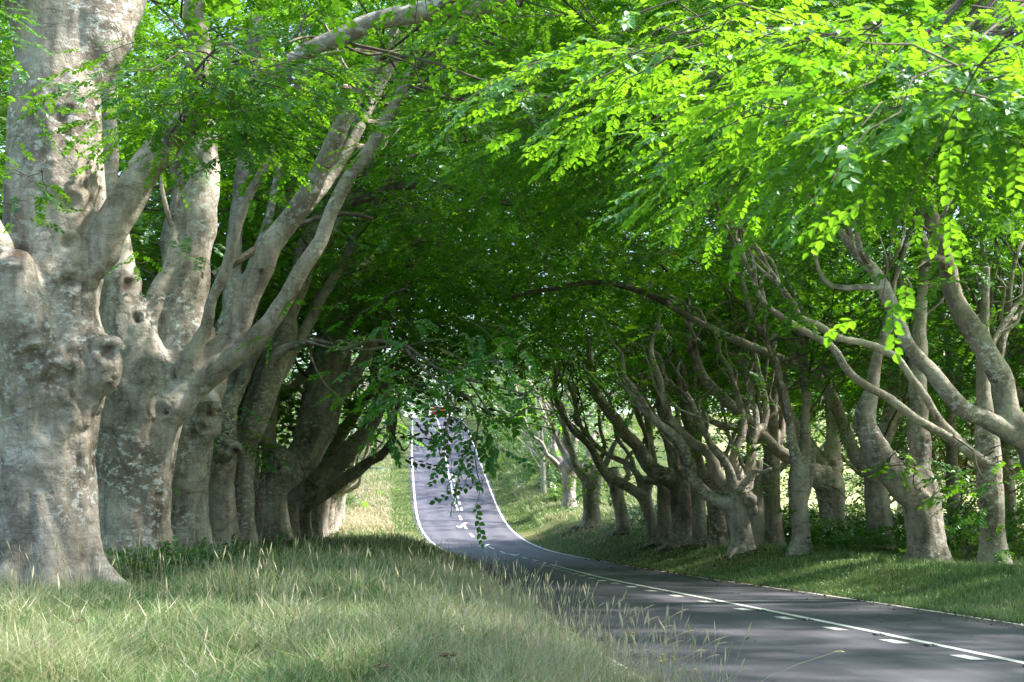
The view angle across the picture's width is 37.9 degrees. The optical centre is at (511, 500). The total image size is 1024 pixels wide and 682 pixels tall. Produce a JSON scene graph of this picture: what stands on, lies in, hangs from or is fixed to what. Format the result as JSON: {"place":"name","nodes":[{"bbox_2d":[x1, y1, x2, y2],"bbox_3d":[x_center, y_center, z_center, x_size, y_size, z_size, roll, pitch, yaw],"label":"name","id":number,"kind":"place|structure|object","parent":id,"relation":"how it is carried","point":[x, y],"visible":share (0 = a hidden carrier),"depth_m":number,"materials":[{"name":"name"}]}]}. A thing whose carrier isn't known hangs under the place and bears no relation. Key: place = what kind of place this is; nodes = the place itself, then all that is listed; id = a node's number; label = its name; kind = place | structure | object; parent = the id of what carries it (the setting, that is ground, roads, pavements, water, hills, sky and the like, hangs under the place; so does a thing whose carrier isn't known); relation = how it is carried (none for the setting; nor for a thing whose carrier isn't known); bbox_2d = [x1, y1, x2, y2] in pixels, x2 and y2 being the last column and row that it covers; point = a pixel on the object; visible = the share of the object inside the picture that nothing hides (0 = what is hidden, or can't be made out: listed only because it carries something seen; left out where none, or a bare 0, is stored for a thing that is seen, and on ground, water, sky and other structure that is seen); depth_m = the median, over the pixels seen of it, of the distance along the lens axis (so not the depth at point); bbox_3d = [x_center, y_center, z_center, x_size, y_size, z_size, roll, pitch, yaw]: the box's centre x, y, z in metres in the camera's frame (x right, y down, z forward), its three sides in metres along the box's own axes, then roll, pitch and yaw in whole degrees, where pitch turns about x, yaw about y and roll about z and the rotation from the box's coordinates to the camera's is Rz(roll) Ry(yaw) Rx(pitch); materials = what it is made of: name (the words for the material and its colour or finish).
{"place":"outdoors","nodes":[
{"label":"outdoors","id":0,"kind":"place"},
{"bbox_2d":[0,523,843,681],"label":"seed grass","id":1,"kind":"structure","parent":0,"point":[626,647],"depth_m":15.66,"materials":[{"name":"green plant"}]},
{"bbox_2d":[0,0,1022,416],"label":"sky","id":2,"kind":"structure","parent":0,"point":[153,4],"materials":[{"name":"white"}]},
{"bbox_2d":[140,412,1023,622],"bbox_3d":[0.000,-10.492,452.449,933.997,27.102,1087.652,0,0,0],"label":"ground","id":3,"kind":"structure","parent":0,"point":[529,535],"depth_m":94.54,"materials":[{"name":"green plant"}]},
{"bbox_2d":[0,49,13,219],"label":"background tree","id":4,"kind":"object","parent":3,"relation":"on","point":[4,118],"visible":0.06,"depth_m":38.44,"materials":[{"name":"green plant"}]},
{"bbox_2d":[0,61,161,296],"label":"background tree","id":5,"kind":"object","parent":3,"relation":"on","point":[133,247],"visible":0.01,"depth_m":45.86,"materials":[{"name":"green plant"}]},
{"bbox_2d":[106,543,185,572],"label":"broadleaf weed","id":6,"kind":"object","parent":3,"relation":"on","point":[154,558],"visible":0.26,"depth_m":30.00,"materials":[{"name":"green plant"}]},
{"bbox_2d":[111,543,197,579],"bbox_3d":[-6.827,1.429,28.288,1.835,1.266,1.657,0,0,0],"label":"broadleaf weed","id":7,"kind":"object","parent":3,"relation":"on","point":[148,570],"visible":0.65,"depth_m":28.15,"materials":[{"name":"green plant"}]},
{"bbox_2d":[130,541,205,570],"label":"broadleaf weed","id":8,"kind":"object","parent":3,"relation":"on","point":[174,551],"visible":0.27,"depth_m":30.83,"materials":[{"name":"green plant"}]},
{"bbox_2d":[0,107,359,458],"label":"background tree","id":9,"kind":"object","parent":3,"relation":"on","point":[281,420],"depth_m":71.32,"materials":[{"name":"green plant"}]},
{"bbox_2d":[149,538,214,568],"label":"broadleaf weed","id":10,"kind":"object","parent":3,"relation":"on","point":[193,548],"visible":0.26,"depth_m":31.70,"materials":[{"name":"green plant"}]},
{"bbox_2d":[151,534,219,567],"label":"broadleaf weed","id":11,"kind":"object","parent":3,"relation":"on","point":[174,537],"visible":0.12,"depth_m":33.44,"materials":[{"name":"green plant"}]},
{"bbox_2d":[179,536,229,559],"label":"broadleaf weed","id":12,"kind":"object","parent":3,"relation":"on","point":[227,549],"visible":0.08,"depth_m":35.80,"materials":[{"name":"green plant"}]},
{"bbox_2d":[2,92,432,536],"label":"beech tree","id":13,"kind":"object","parent":3,"relation":"on","point":[325,523],"visible":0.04,"depth_m":86.75,"materials":[{"name":"green plant"}]},
{"bbox_2d":[188,545,248,565],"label":"broadleaf weed","id":14,"kind":"object","parent":3,"relation":"on","point":[226,553],"visible":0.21,"depth_m":35.15,"materials":[{"name":"green plant"}]},
{"bbox_2d":[203,533,260,556],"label":"broadleaf weed","id":15,"kind":"object","parent":3,"relation":"on","point":[236,545],"visible":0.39,"depth_m":41.72,"materials":[{"name":"green plant"}]},
{"bbox_2d":[0,8,500,474],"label":"background tree","id":16,"kind":"object","parent":3,"relation":"on","point":[290,391],"visible":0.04,"depth_m":60.70,"materials":[{"name":"green plant"}]},
{"bbox_2d":[147,174,368,464],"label":"background tree","id":17,"kind":"object","parent":3,"relation":"on","point":[282,436],"visible":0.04,"depth_m":80.57,"materials":[{"name":"green plant"}]},
{"bbox_2d":[238,535,281,552],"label":"broadleaf weed","id":18,"kind":"object","parent":3,"relation":"on","point":[261,545],"visible":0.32,"depth_m":47.14,"materials":[{"name":"green plant"}]},
{"bbox_2d":[3,44,536,537],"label":"beech tree","id":19,"kind":"object","parent":3,"relation":"on","point":[317,520],"visible":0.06,"depth_m":81.24,"materials":[{"name":"green plant"}]},
{"bbox_2d":[0,33,545,541],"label":"beech tree","id":20,"kind":"object","parent":3,"relation":"on","point":[336,485],"visible":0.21,"depth_m":74.32,"materials":[{"name":"green plant"}]},
{"bbox_2d":[3,1,547,469],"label":"background tree","id":21,"kind":"object","parent":3,"relation":"on","point":[297,401],"depth_m":72.73,"materials":[{"name":"green plant"}]},
{"bbox_2d":[0,0,557,542],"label":"beech tree","id":22,"kind":"object","parent":3,"relation":"on","point":[318,478],"visible":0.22,"depth_m":67.18,"materials":[{"name":"green plant"}]},
{"bbox_2d":[259,532,303,550],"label":"broadleaf weed","id":23,"kind":"object","parent":3,"relation":"on","point":[280,535],"visible":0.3,"depth_m":54.08,"materials":[{"name":"green plant"}]},
{"bbox_2d":[0,0,567,548],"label":"beech tree","id":24,"kind":"object","parent":3,"relation":"on","point":[290,340],"visible":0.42,"depth_m":50.36,"materials":[{"name":"green plant"}]},
{"bbox_2d":[0,0,580,547],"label":"beech tree","id":25,"kind":"object","parent":3,"relation":"on","point":[304,452],"visible":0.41,"depth_m":59.45,"materials":[{"name":"green plant"}]},
{"bbox_2d":[0,0,613,550],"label":"beech tree","id":26,"kind":"object","parent":3,"relation":"on","point":[202,428],"visible":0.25,"depth_m":43.12,"materials":[{"name":"green plant"}]},
{"bbox_2d":[0,1,627,534],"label":"background tree","id":27,"kind":"object","parent":3,"relation":"on","point":[300,379],"visible":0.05,"depth_m":69.22,"materials":[{"name":"green plant"}]},
{"bbox_2d":[0,503,665,681],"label":"verge grass","id":28,"kind":"structure","parent":3,"relation":"on","point":[125,662],"depth_m":15.00,"materials":[{"name":"green plant"}]},
{"bbox_2d":[0,0,669,549],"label":"beech tree","id":29,"kind":"object","parent":3,"relation":"on","point":[222,498],"visible":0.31,"depth_m":48.51,"materials":[{"name":"green plant"}]},
{"bbox_2d":[0,0,692,567],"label":"beech tree","id":30,"kind":"object","parent":3,"relation":"on","point":[180,358],"visible":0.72,"depth_m":33.32,"materials":[{"name":"green plant"}]},
{"bbox_2d":[276,367,420,533],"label":"beech tree","id":31,"kind":"object","parent":3,"relation":"on","point":[335,496],"visible":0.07,"depth_m":91.75,"materials":[{"name":"green plant"}]},
{"bbox_2d":[277,377,435,531],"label":"beech tree","id":32,"kind":"object","parent":3,"relation":"on","point":[353,487],"visible":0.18,"depth_m":96.78,"materials":[{"name":"green plant"}]},
{"bbox_2d":[345,490,369,511],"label":"verge bush","id":33,"kind":"object","parent":3,"relation":"on","point":[348,499],"visible":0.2,"depth_m":111.69,"materials":[{"name":"green plant"}]},
{"bbox_2d":[290,370,425,522],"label":"beech tree","id":34,"kind":"object","parent":3,"relation":"on","point":[343,510],"visible":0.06,"depth_m":104.81,"materials":[{"name":"green plant"}]},
{"bbox_2d":[298,390,423,527],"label":"beech tree","id":35,"kind":"object","parent":3,"relation":"on","point":[339,522],"visible":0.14,"depth_m":100.51,"materials":[{"name":"green plant"}]},
{"bbox_2d":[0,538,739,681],"bbox_3d":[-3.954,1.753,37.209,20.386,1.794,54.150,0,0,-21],"label":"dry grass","id":36,"kind":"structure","parent":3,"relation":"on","point":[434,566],"depth_m":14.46,"materials":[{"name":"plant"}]},
{"bbox_2d":[373,433,412,456],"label":"blossom shrub","id":37,"kind":"object","parent":3,"relation":"on","point":[381,447],"visible":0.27,"depth_m":138.64,"materials":[{"name":"plant"}]},
{"bbox_2d":[0,0,830,589],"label":"beech tree","id":38,"kind":"object","parent":3,"relation":"on","point":[66,224],"visible":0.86,"depth_m":25.55,"materials":[{"name":"green plant"}]},
{"bbox_2d":[398,394,439,416],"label":"hedge shrub","id":39,"kind":"object","parent":3,"relation":"on","point":[428,413],"visible":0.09,"depth_m":219.24,"materials":[{"name":"green plant"}]},
{"bbox_2d":[391,353,474,416],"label":"background tree","id":40,"kind":"object","parent":3,"relation":"on","point":[429,391],"visible":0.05,"depth_m":225.72,"materials":[{"name":"green plant"}]},
{"bbox_2d":[277,413,656,531],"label":"hill grass","id":41,"kind":"structure","parent":3,"relation":"on","point":[540,513],"depth_m":114.32,"materials":[{"name":"green plant"}]},
{"bbox_2d":[436,312,562,427],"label":"background tree","id":42,"kind":"object","parent":3,"relation":"on","point":[494,375],"visible":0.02,"depth_m":158.71,"materials":[{"name":"green plant"}]},
{"bbox_2d":[450,315,608,446],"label":"background tree","id":43,"kind":"object","parent":3,"relation":"on","point":[505,396],"visible":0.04,"depth_m":140.74,"materials":[{"name":"green plant"}]},
{"bbox_2d":[453,369,611,466],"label":"background tree","id":44,"kind":"object","parent":3,"relation":"on","point":[538,432],"visible":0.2,"depth_m":125.73,"materials":[{"name":"green plant"}]},
{"bbox_2d":[521,454,559,474],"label":"verge bush","id":45,"kind":"object","parent":3,"relation":"on","point":[548,464],"visible":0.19,"depth_m":122.99,"materials":[{"name":"green plant"}]},
{"bbox_2d":[469,397,613,495],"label":"background tree","id":46,"kind":"object","parent":3,"relation":"on","point":[542,465],"visible":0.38,"depth_m":112.83,"materials":[{"name":"green plant"}]},
{"bbox_2d":[467,333,617,437],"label":"background tree","id":47,"kind":"object","parent":3,"relation":"on","point":[517,387],"visible":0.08,"depth_m":149.65,"materials":[{"name":"green plant"}]},
{"bbox_2d":[529,465,581,490],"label":"verge bush","id":48,"kind":"object","parent":3,"relation":"on","point":[550,478],"visible":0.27,"depth_m":115.78,"materials":[{"name":"green plant"}]},
{"bbox_2d":[479,329,636,454],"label":"background tree","id":49,"kind":"object","parent":3,"relation":"on","point":[568,393],"visible":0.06,"depth_m":133.69,"materials":[{"name":"green plant"}]},
{"bbox_2d":[489,376,627,508],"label":"beech tree","id":50,"kind":"object","parent":3,"relation":"on","point":[569,494],"visible":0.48,"depth_m":103.65,"materials":[{"name":"green plant"}]},
{"bbox_2d":[471,353,673,482],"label":"background tree","id":51,"kind":"object","parent":3,"relation":"on","point":[572,435],"visible":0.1,"depth_m":118.69,"materials":[{"name":"green plant"}]},
{"bbox_2d":[539,481,606,502],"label":"verge bush","id":52,"kind":"object","parent":3,"relation":"on","point":[556,491],"visible":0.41,"depth_m":107.56,"materials":[{"name":"green plant"}]},
{"bbox_2d":[407,0,842,558],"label":"beech tree","id":53,"kind":"object","parent":3,"relation":"on","point":[740,509],"visible":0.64,"depth_m":51.18,"materials":[{"name":"green plant"}]},
{"bbox_2d":[605,495,657,527],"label":"hedge shrub","id":54,"kind":"object","parent":3,"relation":"on","point":[635,508],"visible":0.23,"depth_m":92.00,"materials":[{"name":"green plant"}]},
{"bbox_2d":[487,274,793,528],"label":"beech tree","id":55,"kind":"object","parent":3,"relation":"on","point":[591,502],"visible":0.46,"depth_m":92.53,"materials":[{"name":"green plant"}]},
{"bbox_2d":[406,103,903,547],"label":"beech tree","id":56,"kind":"object","parent":3,"relation":"on","point":[641,492],"visible":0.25,"depth_m":72.77,"materials":[{"name":"green plant"}]},
{"bbox_2d":[443,0,878,548],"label":"beech tree","id":57,"kind":"object","parent":3,"relation":"on","point":[718,532],"visible":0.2,"depth_m":60.91,"materials":[{"name":"green plant"}]},
{"bbox_2d":[423,187,904,534],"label":"beech tree","id":58,"kind":"object","parent":3,"relation":"on","point":[621,510],"visible":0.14,"depth_m":83.37,"materials":[{"name":"green plant"}]},
{"bbox_2d":[631,500,706,532],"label":"hedge shrub","id":59,"kind":"object","parent":3,"relation":"on","point":[637,529],"visible":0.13,"depth_m":84.54,"materials":[{"name":"green plant"}]},
{"bbox_2d":[316,508,1023,681],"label":"leaf litter","id":60,"kind":"object","parent":3,"relation":"on","point":[689,545],"visible":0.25,"depth_m":39.25,"materials":[{"name":"brown plant"}]},
{"bbox_2d":[419,27,967,550],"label":"beech tree","id":61,"kind":"object","parent":3,"relation":"on","point":[673,481],"visible":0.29,"depth_m":66.53,"materials":[{"name":"green plant"}]},
{"bbox_2d":[429,3,975,546],"bbox_3d":[9.491,-10.735,65.448,27.488,26.436,9.429,0,0,-12],"label":"beech tree","id":62,"kind":"object","parent":3,"relation":"on","point":[699,519],"visible":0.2,"depth_m":64.74,"materials":[{"name":"green plant"}]},
{"bbox_2d":[462,0,970,546],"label":"beech tree","id":63,"kind":"object","parent":3,"relation":"on","point":[664,520],"visible":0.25,"depth_m":71.63,"materials":[{"name":"green plant"}]},
{"bbox_2d":[416,0,1023,363],"bbox_3d":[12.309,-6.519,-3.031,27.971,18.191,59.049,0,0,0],"label":"beech tree","id":64,"kind":"object","parent":3,"relation":"on","point":[975,90],"visible":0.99,"depth_m":12.84,"materials":[{"name":"green plant"}]},
{"bbox_2d":[509,2,942,545],"bbox_3d":[7.746,-10.645,55.952,18.709,26.073,10.298,0,0,0],"label":"beech tree","id":65,"kind":"object","parent":3,"relation":"on","point":[774,530],"visible":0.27,"depth_m":55.76,"materials":[{"name":"green plant"}]},
{"bbox_2d":[436,0,1023,556],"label":"beech tree","id":66,"kind":"object","parent":3,"relation":"on","point":[802,468],"visible":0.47,"depth_m":46.45,"materials":[{"name":"green plant"}]},
{"bbox_2d":[443,0,1023,486],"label":"beech tree","id":67,"kind":"object","parent":3,"relation":"on","point":[1005,420],"visible":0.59,"depth_m":30.86,"materials":[{"name":"green plant"}]},
{"bbox_2d":[465,0,1023,562],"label":"beech tree","id":68,"kind":"object","parent":3,"relation":"on","point":[899,482],"visible":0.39,"depth_m":38.58,"materials":[{"name":"green plant"}]},
{"bbox_2d":[654,400,844,507],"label":"background tree","id":69,"kind":"object","parent":3,"relation":"on","point":[727,442],"visible":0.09,"depth_m":100.18,"materials":[{"name":"green plant"}]},
{"bbox_2d":[727,512,819,539],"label":"hedge shrub","id":70,"kind":"object","parent":3,"relation":"on","point":[784,518],"visible":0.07,"depth_m":65.37,"materials":[{"name":"green plant"}]},
{"bbox_2d":[673,386,901,516],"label":"background tree","id":71,"kind":"object","parent":3,"relation":"on","point":[783,444],"visible":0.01,"depth_m":89.93,"materials":[{"name":"green plant"}]},
{"bbox_2d":[630,15,956,548],"bbox_3d":[12.410,-9.878,54.695,15.792,24.450,9.003,0,0,-35],"label":"beech tree","id":72,"kind":"object","parent":3,"relation":"on","point":[828,485],"visible":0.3,"depth_m":53.53,"materials":[{"name":"green plant"}]},
{"bbox_2d":[584,2,1022,545],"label":"beech tree","id":73,"kind":"object","parent":3,"relation":"on","point":[757,521],"visible":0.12,"depth_m":59.73,"materials":[{"name":"green plant"}]},
{"bbox_2d":[593,1,1023,550],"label":"beech tree","id":74,"kind":"object","parent":3,"relation":"on","point":[877,504],"visible":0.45,"depth_m":49.91,"materials":[{"name":"green plant"}]},
{"bbox_2d":[782,498,856,525],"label":"sunlit shrub","id":75,"kind":"object","parent":3,"relation":"on","point":[813,507],"visible":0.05,"depth_m":77.42,"materials":[{"name":"green plant"}]},
{"bbox_2d":[782,507,865,543],"bbox_3d":[12.424,1.218,59.963,4.686,2.392,4.843,0,0,0],"label":"hedge shrub","id":76,"kind":"object","parent":3,"relation":"on","point":[788,530],"visible":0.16,"depth_m":59.68,"materials":[{"name":"green plant"}]},
{"bbox_2d":[646,18,1023,565],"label":"beech tree","id":77,"kind":"object","parent":3,"relation":"on","point":[984,455],"visible":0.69,"depth_m":37.59,"materials":[{"name":"green plant"}]},
{"bbox_2d":[808,493,865,516],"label":"sunlit shrub","id":78,"kind":"object","parent":3,"relation":"on","point":[850,507],"visible":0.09,"depth_m":85.06,"materials":[{"name":"green plant"}]},
{"bbox_2d":[810,516,892,550],"bbox_3d":[11.224,1.266,49.963,3.236,1.620,3.267,0,0,-42],"label":"hedge shrub","id":79,"kind":"object","parent":3,"relation":"on","point":[839,527],"visible":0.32,"depth_m":49.59,"materials":[{"name":"green plant"}]},
{"bbox_2d":[734,346,974,515],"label":"background tree","id":80,"kind":"object","parent":3,"relation":"on","point":[851,466],"visible":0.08,"depth_m":73.45,"materials":[{"name":"green plant"}]},
{"bbox_2d":[807,503,906,553],"bbox_3d":[10.593,1.132,45.427,3.302,2.115,3.510,0,0,0],"label":"hedge shrub","id":81,"kind":"object","parent":3,"relation":"on","point":[841,542],"visible":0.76,"depth_m":45.60,"materials":[{"name":"green plant"}]},
{"bbox_2d":[843,507,904,548],"bbox_3d":[13.151,0.850,52.241,3.990,2.067,4.604,0,0,0],"label":"hedge shrub","id":82,"kind":"object","parent":3,"relation":"on","point":[899,523],"visible":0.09,"depth_m":52.66,"materials":[{"name":"green plant"}]},
{"bbox_2d":[846,504,903,535],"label":"hedge shrub","id":83,"kind":"object","parent":3,"relation":"on","point":[862,512],"visible":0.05,"depth_m":62.48,"materials":[{"name":"green plant"}]},
{"bbox_2d":[847,494,974,541],"bbox_3d":[14.588,0.873,55.934,5.799,2.915,5.275,0,0,0],"label":"hedge shrub","id":84,"kind":"object","parent":3,"relation":"on","point":[893,514],"visible":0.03,"depth_m":56.61,"materials":[{"name":"green plant"}]},
{"bbox_2d":[811,389,1019,522],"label":"background tree","id":85,"kind":"object","parent":3,"relation":"on","point":[855,484],"visible":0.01,"depth_m":91.82,"materials":[{"name":"green plant"}]},
{"bbox_2d":[812,390,1019,512],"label":"background tree","id":86,"kind":"object","parent":3,"relation":"on","point":[903,460],"visible":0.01,"depth_m":81.74,"materials":[{"name":"green plant"}]},
{"bbox_2d":[814,300,1021,498],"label":"background tree","id":87,"kind":"object","parent":3,"relation":"on","point":[897,431],"depth_m":65.55,"materials":[{"name":"green plant"}]},
{"bbox_2d":[820,11,1023,544],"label":"beech tree","id":88,"kind":"object","parent":3,"relation":"on","point":[951,420],"visible":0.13,"depth_m":51.87,"materials":[{"name":"green plant"}]},
{"bbox_2d":[820,321,1023,548],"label":"background tree","id":89,"kind":"object","parent":3,"relation":"on","point":[1007,478],"visible":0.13,"depth_m":56.81,"materials":[{"name":"green plant"}]},
{"bbox_2d":[835,343,1023,533],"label":"background tree","id":90,"kind":"object","parent":3,"relation":"on","point":[970,466],"visible":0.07,"depth_m":61.01,"materials":[{"name":"green plant"}]},
{"bbox_2d":[847,5,1023,454],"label":"beech tree","id":91,"kind":"object","parent":3,"relation":"on","point":[1010,357],"visible":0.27,"depth_m":44.80,"materials":[{"name":"green plant"}]},
{"bbox_2d":[881,503,1021,551],"bbox_3d":[14.319,1.094,47.671,5.198,2.559,4.200,0,0,-29],"label":"hedge shrub","id":92,"kind":"object","parent":3,"relation":"on","point":[958,506],"visible":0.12,"depth_m":47.10,"materials":[{"name":"green plant"}]},
{"bbox_2d":[888,390,1015,508],"bbox_3d":[17.265,-1.145,57.995,5.893,6.392,5.262,0,0,0],"label":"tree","id":93,"kind":"object","parent":3,"relation":"on","point":[965,464],"visible":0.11,"depth_m":57.79,"materials":[{"name":"green plant"}]},
{"bbox_2d":[892,511,1021,561],"bbox_3d":[12.098,1.068,40.491,3.491,1.743,3.469,0,0,0],"label":"hedge shrub","id":94,"kind":"object","parent":3,"relation":"on","point":[970,536],"visible":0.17,"depth_m":39.86,"materials":[{"name":"green plant"}]},
{"bbox_2d":[892,499,1023,557],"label":"hedge shrub","id":95,"kind":"object","parent":3,"relation":"on","point":[1007,519],"visible":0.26,"depth_m":42.76,"materials":[{"name":"green plant"}]},
{"bbox_2d":[947,537,978,560],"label":"fern plant","id":96,"kind":"object","parent":3,"relation":"on","point":[961,548],"visible":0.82,"depth_m":39.11,"materials":[{"name":"green plant"}]},
{"bbox_2d":[931,369,1023,532],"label":"background tree","id":97,"kind":"object","parent":3,"relation":"on","point":[963,469],"visible":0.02,"depth_m":70.83,"materials":[{"name":"green plant"}]},
{"bbox_2d":[946,494,1023,548],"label":"hedge shrub","id":98,"kind":"object","parent":3,"relation":"on","point":[1006,501],"visible":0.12,"depth_m":49.72,"materials":[{"name":"green plant"}]},
{"bbox_2d":[946,503,1023,543],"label":"sunlit shrub","id":99,"kind":"object","parent":3,"relation":"on","point":[1012,525],"visible":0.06,"depth_m":54.91,"materials":[{"name":"green plant"}]},
{"bbox_2d":[956,219,1023,497],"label":"background tree","id":100,"kind":"object","parent":3,"relation":"on","point":[971,425],"visible":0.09,"depth_m":47.61,"materials":[{"name":"green plant"}]},
{"bbox_2d":[408,417,1023,681],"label":"road","id":101,"kind":"structure","parent":0,"point":[866,656],"depth_m":26.21,"materials":[{"name":"grey asphalt"}]},
{"bbox_2d":[411,418,1023,677],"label":"road markings","id":102,"kind":"structure","parent":101,"relation":"on","point":[941,645],"depth_m":31.21,"materials":[{"name":"paint"}]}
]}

